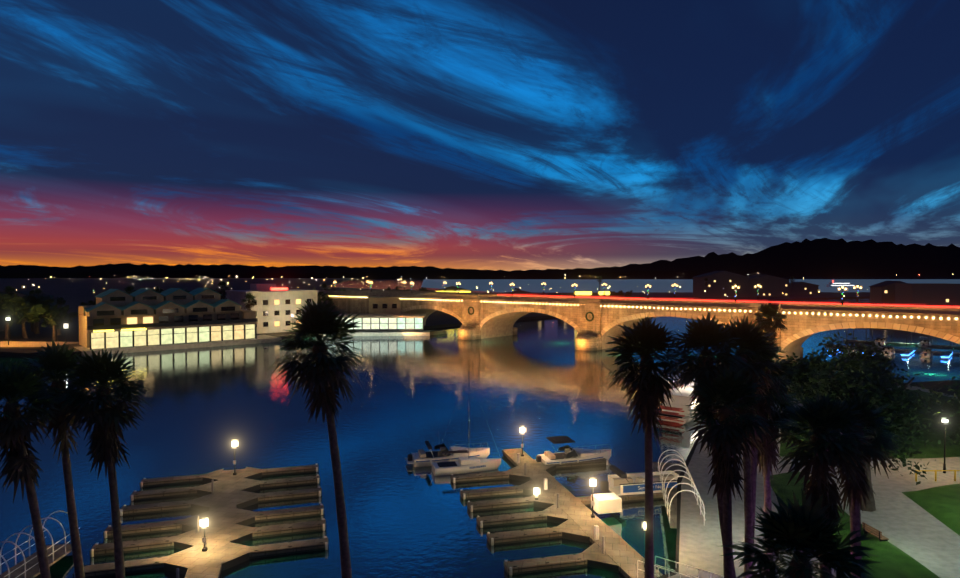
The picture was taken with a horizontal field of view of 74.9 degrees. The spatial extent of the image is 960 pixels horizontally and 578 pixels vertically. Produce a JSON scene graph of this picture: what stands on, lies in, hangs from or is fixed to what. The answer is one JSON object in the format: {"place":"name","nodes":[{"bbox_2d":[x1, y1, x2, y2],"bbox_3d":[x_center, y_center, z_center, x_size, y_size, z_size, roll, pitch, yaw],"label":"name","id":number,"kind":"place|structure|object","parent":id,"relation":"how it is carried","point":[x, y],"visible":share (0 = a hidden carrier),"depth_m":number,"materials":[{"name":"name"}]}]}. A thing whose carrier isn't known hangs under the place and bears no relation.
{"place":"outdoors","nodes":[
{"label":"outdoors","id":0,"kind":"place"},
{"bbox_2d":[0,270,697,278],"bbox_3d":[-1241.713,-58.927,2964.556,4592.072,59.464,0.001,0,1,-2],"label":"hills","id":1,"kind":"structure","parent":0,"point":[412,274],"depth_m":2986.44,"materials":[{"name":"black"}]},
{"bbox_2d":[0,278,869,357],"bbox_3d":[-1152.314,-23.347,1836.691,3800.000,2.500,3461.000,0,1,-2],"label":"distant land","id":2,"kind":"structure","parent":0,"point":[74,293],"depth_m":604.11,"materials":[{"name":"black soil"}]},
{"bbox_2d":[1,286,16,294],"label":"tree","id":3,"kind":"object","parent":2,"relation":"on","point":[8,289],"visible":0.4,"depth_m":170.90,"materials":[{"name":"green plant"}]},
{"bbox_2d":[0,341,78,346],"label":"walkway","id":4,"kind":"structure","parent":2,"relation":"on","point":[22,344],"depth_m":155.74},
{"bbox_2d":[123,286,135,293],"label":"tree","id":5,"kind":"object","parent":2,"relation":"on","point":[128,289],"visible":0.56,"depth_m":178.65,"materials":[{"name":"green plant"}]},
{"bbox_2d":[74,288,281,355],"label":"waterfront building","id":6,"kind":"structure","parent":2,"relation":"on","point":[115,310],"depth_m":155.79,"materials":[{"name":"beige paint"}]},
{"bbox_2d":[93,328,145,331],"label":"island mall signs","id":7,"kind":"object","parent":6,"relation":"attached to","point":[121,330],"visible":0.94,"depth_m":146.53,"materials":[{"name":"yellow plastic"}]},
{"bbox_2d":[91,324,254,348],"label":"lit windows","id":8,"kind":"structure","parent":6,"relation":"attached to","point":[97,341],"depth_m":153.58,"materials":[{"name":"yellow glass"}]},
{"bbox_2d":[216,280,228,298],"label":"palm","id":9,"kind":"object","parent":2,"relation":"on","point":[221,291],"visible":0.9,"depth_m":197.35,"materials":[{"name":"green plant"}]},
{"bbox_2d":[241,292,257,310],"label":"palm","id":10,"kind":"object","parent":2,"relation":"on","point":[249,305],"visible":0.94,"depth_m":173.87,"materials":[{"name":"green plant"}]},
{"bbox_2d":[225,284,318,333],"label":"white block","id":11,"kind":"structure","parent":2,"relation":"on","point":[275,310],"depth_m":185.82,"materials":[{"name":"paint"}]},
{"bbox_2d":[271,288,287,289],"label":"neon sign","id":12,"kind":"object","parent":11,"relation":"attached to","point":[279,288],"visible":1,"depth_m":185.65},
{"bbox_2d":[0,286,632,340],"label":"trees","id":13,"kind":"object","parent":2,"relation":"on","point":[32,308],"visible":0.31,"depth_m":167.43,"materials":[{"name":"green plant"}]},
{"bbox_2d":[321,283,330,293],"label":"tree","id":14,"kind":"object","parent":2,"relation":"on","point":[323,285],"visible":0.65,"depth_m":228.07,"materials":[{"name":"green plant"}]},
{"bbox_2d":[323,314,429,335],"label":"pavilion","id":15,"kind":"structure","parent":2,"relation":"on","point":[391,332],"depth_m":186.82,"materials":[{"name":"white glass"}]},
{"bbox_2d":[368,296,410,313],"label":"pavilion block","id":16,"kind":"structure","parent":2,"relation":"on","point":[383,305],"depth_m":197.56,"materials":[{"name":"beige paint"}]},
{"bbox_2d":[437,291,609,294],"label":"shop signs","id":17,"kind":"object","parent":2,"relation":"on","point":[590,293],"visible":0.44,"depth_m":291.60,"materials":[{"name":"yellow plastic"}]},
{"bbox_2d":[597,277,602,290],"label":"palm","id":18,"kind":"object","parent":2,"relation":"on","point":[599,279],"visible":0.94,"depth_m":422.15,"materials":[{"name":"plant"}]},
{"bbox_2d":[790,276,794,298],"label":"palm","id":19,"kind":"object","parent":2,"relation":"on","point":[791,284],"visible":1,"depth_m":436.44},
{"bbox_2d":[0,277,959,577],"bbox_3d":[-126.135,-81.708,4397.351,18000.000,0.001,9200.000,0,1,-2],"label":"water","id":20,"kind":"structure","parent":0,"point":[538,379],"depth_m":68.80,"materials":[{"name":"blue liquid"}]},
{"bbox_2d":[73,464,328,577],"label":"dock","id":21,"kind":"object","parent":20,"relation":"on","point":[224,499],"visible":0.9,"depth_m":44.22,"materials":[{"name":"wood planks"},{"name":"concrete"}]},
{"bbox_2d":[0,511,79,577],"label":"gangway hoops","id":22,"kind":"object","parent":21,"relation":"on","point":[27,567],"visible":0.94,"depth_m":37.16,"materials":[{"name":"white paint"}]},
{"bbox_2d":[200,517,208,550],"bbox_3d":[-17.589,15.665,40.021,0.400,2.100,0.400,0,1,-2],"label":"dock lamp","id":23,"kind":"object","parent":21,"relation":"on","point":[204,522],"visible":1,"depth_m":39.96,"materials":[{"name":"black metal"}]},
{"bbox_2d":[232,440,237,474],"bbox_3d":[-21.597,14.845,55.194,0.400,3.050,0.400,0,1,-2],"label":"dock lamp","id":24,"kind":"object","parent":21,"relation":"on","point":[234,443],"visible":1,"depth_m":55.13,"materials":[{"name":"black metal"}]},
{"bbox_2d":[405,427,489,466],"bbox_3d":[-3.024,15.232,60.619,8.200,3.851,2.895,0,1,-14],"label":"cruiser boat","id":25,"kind":"object","parent":20,"relation":"on","point":[421,458],"visible":0.83,"depth_m":59.91,"materials":[{"name":"white plastic"}]},
{"bbox_2d":[432,373,500,475],"bbox_3d":[-1.148,12.422,57.706,6.407,9.700,1.909,0,1,-13],"label":"sail boat","id":26,"kind":"object","parent":20,"relation":"in","point":[462,465],"visible":0.83,"depth_m":57.37,"materials":[{"name":"white plastic"}]},
{"bbox_2d":[450,448,662,577],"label":"dock","id":27,"kind":"object","parent":20,"relation":"on","point":[569,512],"visible":0.94,"depth_m":45.92,"materials":[{"name":"wood planks"},{"name":"concrete"}]},
{"bbox_2d":[520,426,524,455],"bbox_3d":[4.118,14.816,60.897,0.400,2.850,0.400,0,1,-2],"label":"dock lamp","id":28,"kind":"object","parent":27,"relation":"on","point":[522,432],"visible":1,"depth_m":60.84,"materials":[{"name":"black metal"}]},
{"bbox_2d":[534,486,538,499],"bbox_3d":[4.427,16.032,49.157,0.400,0.950,0.400,0,1,-2],"label":"dock lamp","id":29,"kind":"object","parent":27,"relation":"on","point":[536,493],"visible":1,"depth_m":49.04,"materials":[{"name":"white glass"}]},
{"bbox_2d":[590,477,595,517],"bbox_3d":[8.194,15.164,45.529,0.400,2.850,0.400,0,1,-2],"label":"dock lamp","id":30,"kind":"object","parent":27,"relation":"on","point":[592,479],"visible":1,"depth_m":45.46,"materials":[{"name":"black metal"}]},
{"bbox_2d":[535,431,610,464],"bbox_3d":[8.997,15.244,60.068,7.800,3.851,2.797,0,1,-14],"label":"cruiser boat","id":31,"kind":"object","parent":20,"relation":"on","point":[572,455],"visible":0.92,"depth_m":59.51,"materials":[{"name":"white plastic"}]},
{"bbox_2d":[600,465,678,495],"bbox_3d":[13.581,15.959,51.819,7.536,2.305,2.620,0,1,-12],"label":"pontoon boat","id":32,"kind":"object","parent":20,"relation":"on","point":[619,482],"visible":0.56,"depth_m":51.07,"materials":[{"name":"white"}]},
{"bbox_2d":[653,462,683,474],"bbox_3d":[17.390,16.594,56.802,3.200,0.500,4.000,0,1,12],"label":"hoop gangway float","id":33,"kind":"object","parent":20,"relation":"on","point":[667,465],"visible":0.21,"depth_m":57.64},
{"bbox_2d":[657,363,698,425],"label":"paddle boat","id":34,"kind":"object","parent":20,"relation":"on","point":[680,412],"visible":0.35,"depth_m":77.05,"materials":[{"name":"white plastic"}]},
{"bbox_2d":[846,342,856,352],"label":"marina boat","id":35,"kind":"object","parent":20,"relation":"on","point":[851,346],"visible":0.29,"depth_m":144.75,"materials":[{"name":"white"}]},
{"bbox_2d":[875,338,885,345],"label":"boat","id":36,"kind":"object","parent":20,"relation":"on","point":[882,341],"visible":0.77,"depth_m":160.74,"materials":[{"name":"white"}]},
{"bbox_2d":[882,346,894,355],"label":"boat","id":37,"kind":"object","parent":20,"relation":"on","point":[890,351],"visible":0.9,"depth_m":141.42,"materials":[{"name":"white"}]},
{"bbox_2d":[825,328,959,358],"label":"marina docks","id":38,"kind":"object","parent":20,"relation":"on","point":[946,355],"visible":0.44,"depth_m":155.61,"materials":[{"name":"grey"}]},
{"bbox_2d":[917,336,930,346],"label":"boat","id":39,"kind":"object","parent":20,"relation":"on","point":[923,342],"visible":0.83,"depth_m":157.18,"materials":[{"name":"white"}]},
{"bbox_2d":[920,345,932,357],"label":"boat","id":40,"kind":"object","parent":20,"relation":"on","point":[926,352],"visible":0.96,"depth_m":137.69,"materials":[{"name":"white"}]},
{"bbox_2d":[0,238,959,276],"bbox_3d":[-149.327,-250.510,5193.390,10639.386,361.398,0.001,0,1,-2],"label":"mountains","id":41,"kind":"structure","parent":0,"point":[827,257],"depth_m":5272.06,"materials":[{"name":"black stone"}]},
{"bbox_2d":[0,271,959,330],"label":"buildings","id":42,"kind":"structure","parent":0,"point":[898,292],"depth_m":474.75,"materials":[{"name":"brown"}]},
{"bbox_2d":[0,0,959,270],"label":"sky","id":43,"kind":"structure","parent":0,"point":[506,135],"materials":[{"name":"blue"}]},
{"bbox_2d":[421,279,959,291],"bbox_3d":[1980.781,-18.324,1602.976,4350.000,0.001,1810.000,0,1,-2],"label":"open lake water","id":44,"kind":"structure","parent":0,"point":[591,285],"depth_m":1163.84,"materials":[{"name":"blue liquid"}]},
{"bbox_2d":[826,280,855,286],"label":"lake ferry","id":45,"kind":"object","parent":44,"relation":"on","point":[838,284],"visible":0.94,"depth_m":911.35,"materials":[{"name":"white"}]},
{"bbox_2d":[656,380,959,577],"bbox_3d":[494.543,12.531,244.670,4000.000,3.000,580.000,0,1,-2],"label":"seawall","id":46,"kind":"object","parent":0,"point":[930,385],"depth_m":55.51,"materials":[{"name":"grey concrete"}]},
{"bbox_2d":[0,360,61,577],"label":"palm","id":47,"kind":"object","parent":46,"relation":"on","point":[16,382],"visible":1,"depth_m":26.36,"materials":[{"name":"green plant"}]},
{"bbox_2d":[20,338,97,577],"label":"palm","id":48,"kind":"object","parent":46,"relation":"on","point":[60,362],"visible":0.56,"depth_m":30.80,"materials":[{"name":"green plant"}]},
{"bbox_2d":[53,348,152,577],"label":"palm","id":49,"kind":"object","parent":46,"relation":"on","point":[106,418],"visible":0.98,"depth_m":29.13,"materials":[{"name":"green plant"}]},
{"bbox_2d":[266,295,364,577],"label":"palm","id":50,"kind":"object","parent":46,"relation":"on","point":[318,320],"visible":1,"depth_m":27.43,"materials":[{"name":"green plant"}]},
{"bbox_2d":[317,289,959,361],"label":"bridge","id":51,"kind":"structure","parent":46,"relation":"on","point":[503,324],"depth_m":150.22,"materials":[{"name":"beige stone"}]},
{"bbox_2d":[334,281,860,304],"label":"street lamps","id":52,"kind":"object","parent":51,"relation":"on","point":[842,302],"visible":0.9,"depth_m":154.69,"materials":[{"name":"metal"}]},
{"bbox_2d":[333,281,861,289],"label":"bridge lamp globes","id":53,"kind":"object","parent":52,"relation":"on","point":[645,286],"visible":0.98,"depth_m":154.24,"materials":[{"name":"glass"}]},
{"bbox_2d":[468,307,766,320],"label":"bridge wreaths","id":54,"kind":"object","parent":51,"relation":"attached to","point":[585,315],"visible":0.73,"depth_m":153.06,"materials":[{"name":"green plant"}]},
{"bbox_2d":[338,296,956,319],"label":"bridge cornice bulbs","id":55,"kind":"object","parent":51,"relation":"attached to","point":[671,308],"visible":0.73,"depth_m":137.94,"materials":[{"name":"glass"}]},
{"bbox_2d":[400,305,959,349],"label":"bridge arches","id":56,"kind":"structure","parent":51,"relation":"attached to","point":[904,327],"depth_m":135.74,"materials":[{"name":"beige stone"}]},
{"bbox_2d":[497,294,959,307],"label":"bridge traffic trails","id":57,"kind":"object","parent":51,"relation":"on","point":[748,301],"visible":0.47,"depth_m":137.98,"materials":[{"name":"red"}]},
{"bbox_2d":[637,556,723,577],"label":"railing","id":58,"kind":"object","parent":46,"relation":"on","point":[656,575],"visible":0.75,"depth_m":35.20,"materials":[{"name":"white metal"}]},
{"bbox_2d":[814,331,908,384],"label":"tree","id":59,"kind":"object","parent":46,"relation":"on","point":[873,358],"visible":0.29,"depth_m":71.00,"materials":[{"name":"green plant"}]},
{"bbox_2d":[668,385,959,577],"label":"paved walkway","id":60,"kind":"structure","parent":0,"point":[898,518],"depth_m":42.63,"materials":[{"name":"concrete"}]},
{"bbox_2d":[604,313,687,577],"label":"palm","id":61,"kind":"object","parent":60,"relation":"on","point":[645,340],"visible":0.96,"depth_m":29.70,"materials":[{"name":"green plant"}]},
{"bbox_2d":[658,450,705,528],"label":"gangway hoops","id":62,"kind":"object","parent":60,"relation":"on","point":[670,497],"visible":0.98,"depth_m":45.65,"materials":[{"name":"white paint"}]},
{"bbox_2d":[665,311,752,577],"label":"palm","id":63,"kind":"object","parent":60,"relation":"on","point":[706,333],"visible":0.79,"depth_m":26.80,"materials":[{"name":"green plant"}]},
{"bbox_2d":[686,362,777,577],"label":"palm","id":64,"kind":"object","parent":60,"relation":"on","point":[726,437],"visible":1,"depth_m":24.95,"materials":[{"name":"green plant"}]},
{"bbox_2d":[703,315,787,577],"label":"palm","id":65,"kind":"object","parent":60,"relation":"on","point":[752,338],"visible":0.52,"depth_m":29.98,"materials":[{"name":"green plant"}]},
{"bbox_2d":[734,334,798,577],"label":"palm","id":66,"kind":"object","parent":60,"relation":"on","point":[762,411],"visible":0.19,"depth_m":32.40,"materials":[{"name":"green plant"}]},
{"bbox_2d":[751,300,786,405],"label":"palm","id":67,"kind":"object","parent":60,"relation":"on","point":[769,310],"visible":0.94,"depth_m":78.41,"materials":[{"name":"green plant"}]},
{"bbox_2d":[749,373,801,571],"bbox_3d":[15.608,10.063,34.485,4.305,11.472,4.645,0,1,-2],"label":"palm","id":68,"kind":"object","parent":60,"relation":"on","point":[767,461],"visible":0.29,"depth_m":34.06,"materials":[{"name":"green plant"}]},
{"bbox_2d":[720,488,882,577],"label":"palm","id":69,"kind":"object","parent":60,"relation":"on","point":[800,529],"visible":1,"depth_m":20.06,"materials":[{"name":"green plant"}]},
{"bbox_2d":[765,340,862,440],"bbox_3d":[32.395,10.071,60.583,9.187,10.393,8.972,0,1,-2],"label":"tree","id":70,"kind":"object","parent":60,"relation":"on","point":[803,369],"visible":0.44,"depth_m":59.85,"materials":[{"name":"green plant"}]},
{"bbox_2d":[764,389,877,576],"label":"palm","id":71,"kind":"object","parent":60,"relation":"on","point":[826,418],"visible":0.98,"depth_m":23.96,"materials":[{"name":"green plant"}]},
{"bbox_2d":[770,471,939,577],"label":"lawn","id":72,"kind":"structure","parent":60,"relation":"on","point":[897,562],"depth_m":36.93,"materials":[{"name":"green plant"}]},
{"bbox_2d":[862,522,888,541],"bbox_3d":[24.586,15.233,38.965,0.545,0.910,1.600,0,1,-7],"label":"bench","id":73,"kind":"object","parent":72,"relation":"on","point":[875,532],"visible":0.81,"depth_m":38.78,"materials":[{"name":"brown wood"}]},
{"bbox_2d":[810,393,901,577],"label":"palm","id":74,"kind":"object","parent":60,"relation":"on","point":[852,494],"visible":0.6,"depth_m":26.60,"materials":[{"name":"green plant"}]},
{"bbox_2d":[780,390,959,458],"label":"lawn","id":75,"kind":"structure","parent":60,"relation":"on","point":[929,450],"depth_m":61.61,"materials":[{"name":"green plant"}]},
{"bbox_2d":[786,338,959,511],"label":"tree","id":76,"kind":"object","parent":60,"relation":"on","point":[840,386],"visible":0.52,"depth_m":42.53,"materials":[{"name":"green plant"}]},
{"bbox_2d":[902,484,959,535],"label":"lawn","id":77,"kind":"structure","parent":60,"relation":"on","point":[941,504],"depth_m":44.78,"materials":[{"name":"green plant"}]},
{"bbox_2d":[915,470,959,481],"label":"yellow rail","id":78,"kind":"object","parent":60,"relation":"on","point":[936,473],"visible":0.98,"depth_m":50.28,"materials":[{"name":"yellow metal"}]},
{"bbox_2d":[918,375,959,445],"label":"tree","id":79,"kind":"object","parent":60,"relation":"on","point":[956,416],"visible":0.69,"depth_m":49.51,"materials":[{"name":"green plant"}]},
{"bbox_2d":[943,415,946,472],"bbox_3d":[38.826,12.919,52.337,0.457,4.950,0.480,0,1,-2],"label":"shore lamp","id":80,"kind":"object","parent":60,"relation":"on","point":[944,464],"visible":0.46,"depth_m":52.31,"materials":[{"name":"black metal"}]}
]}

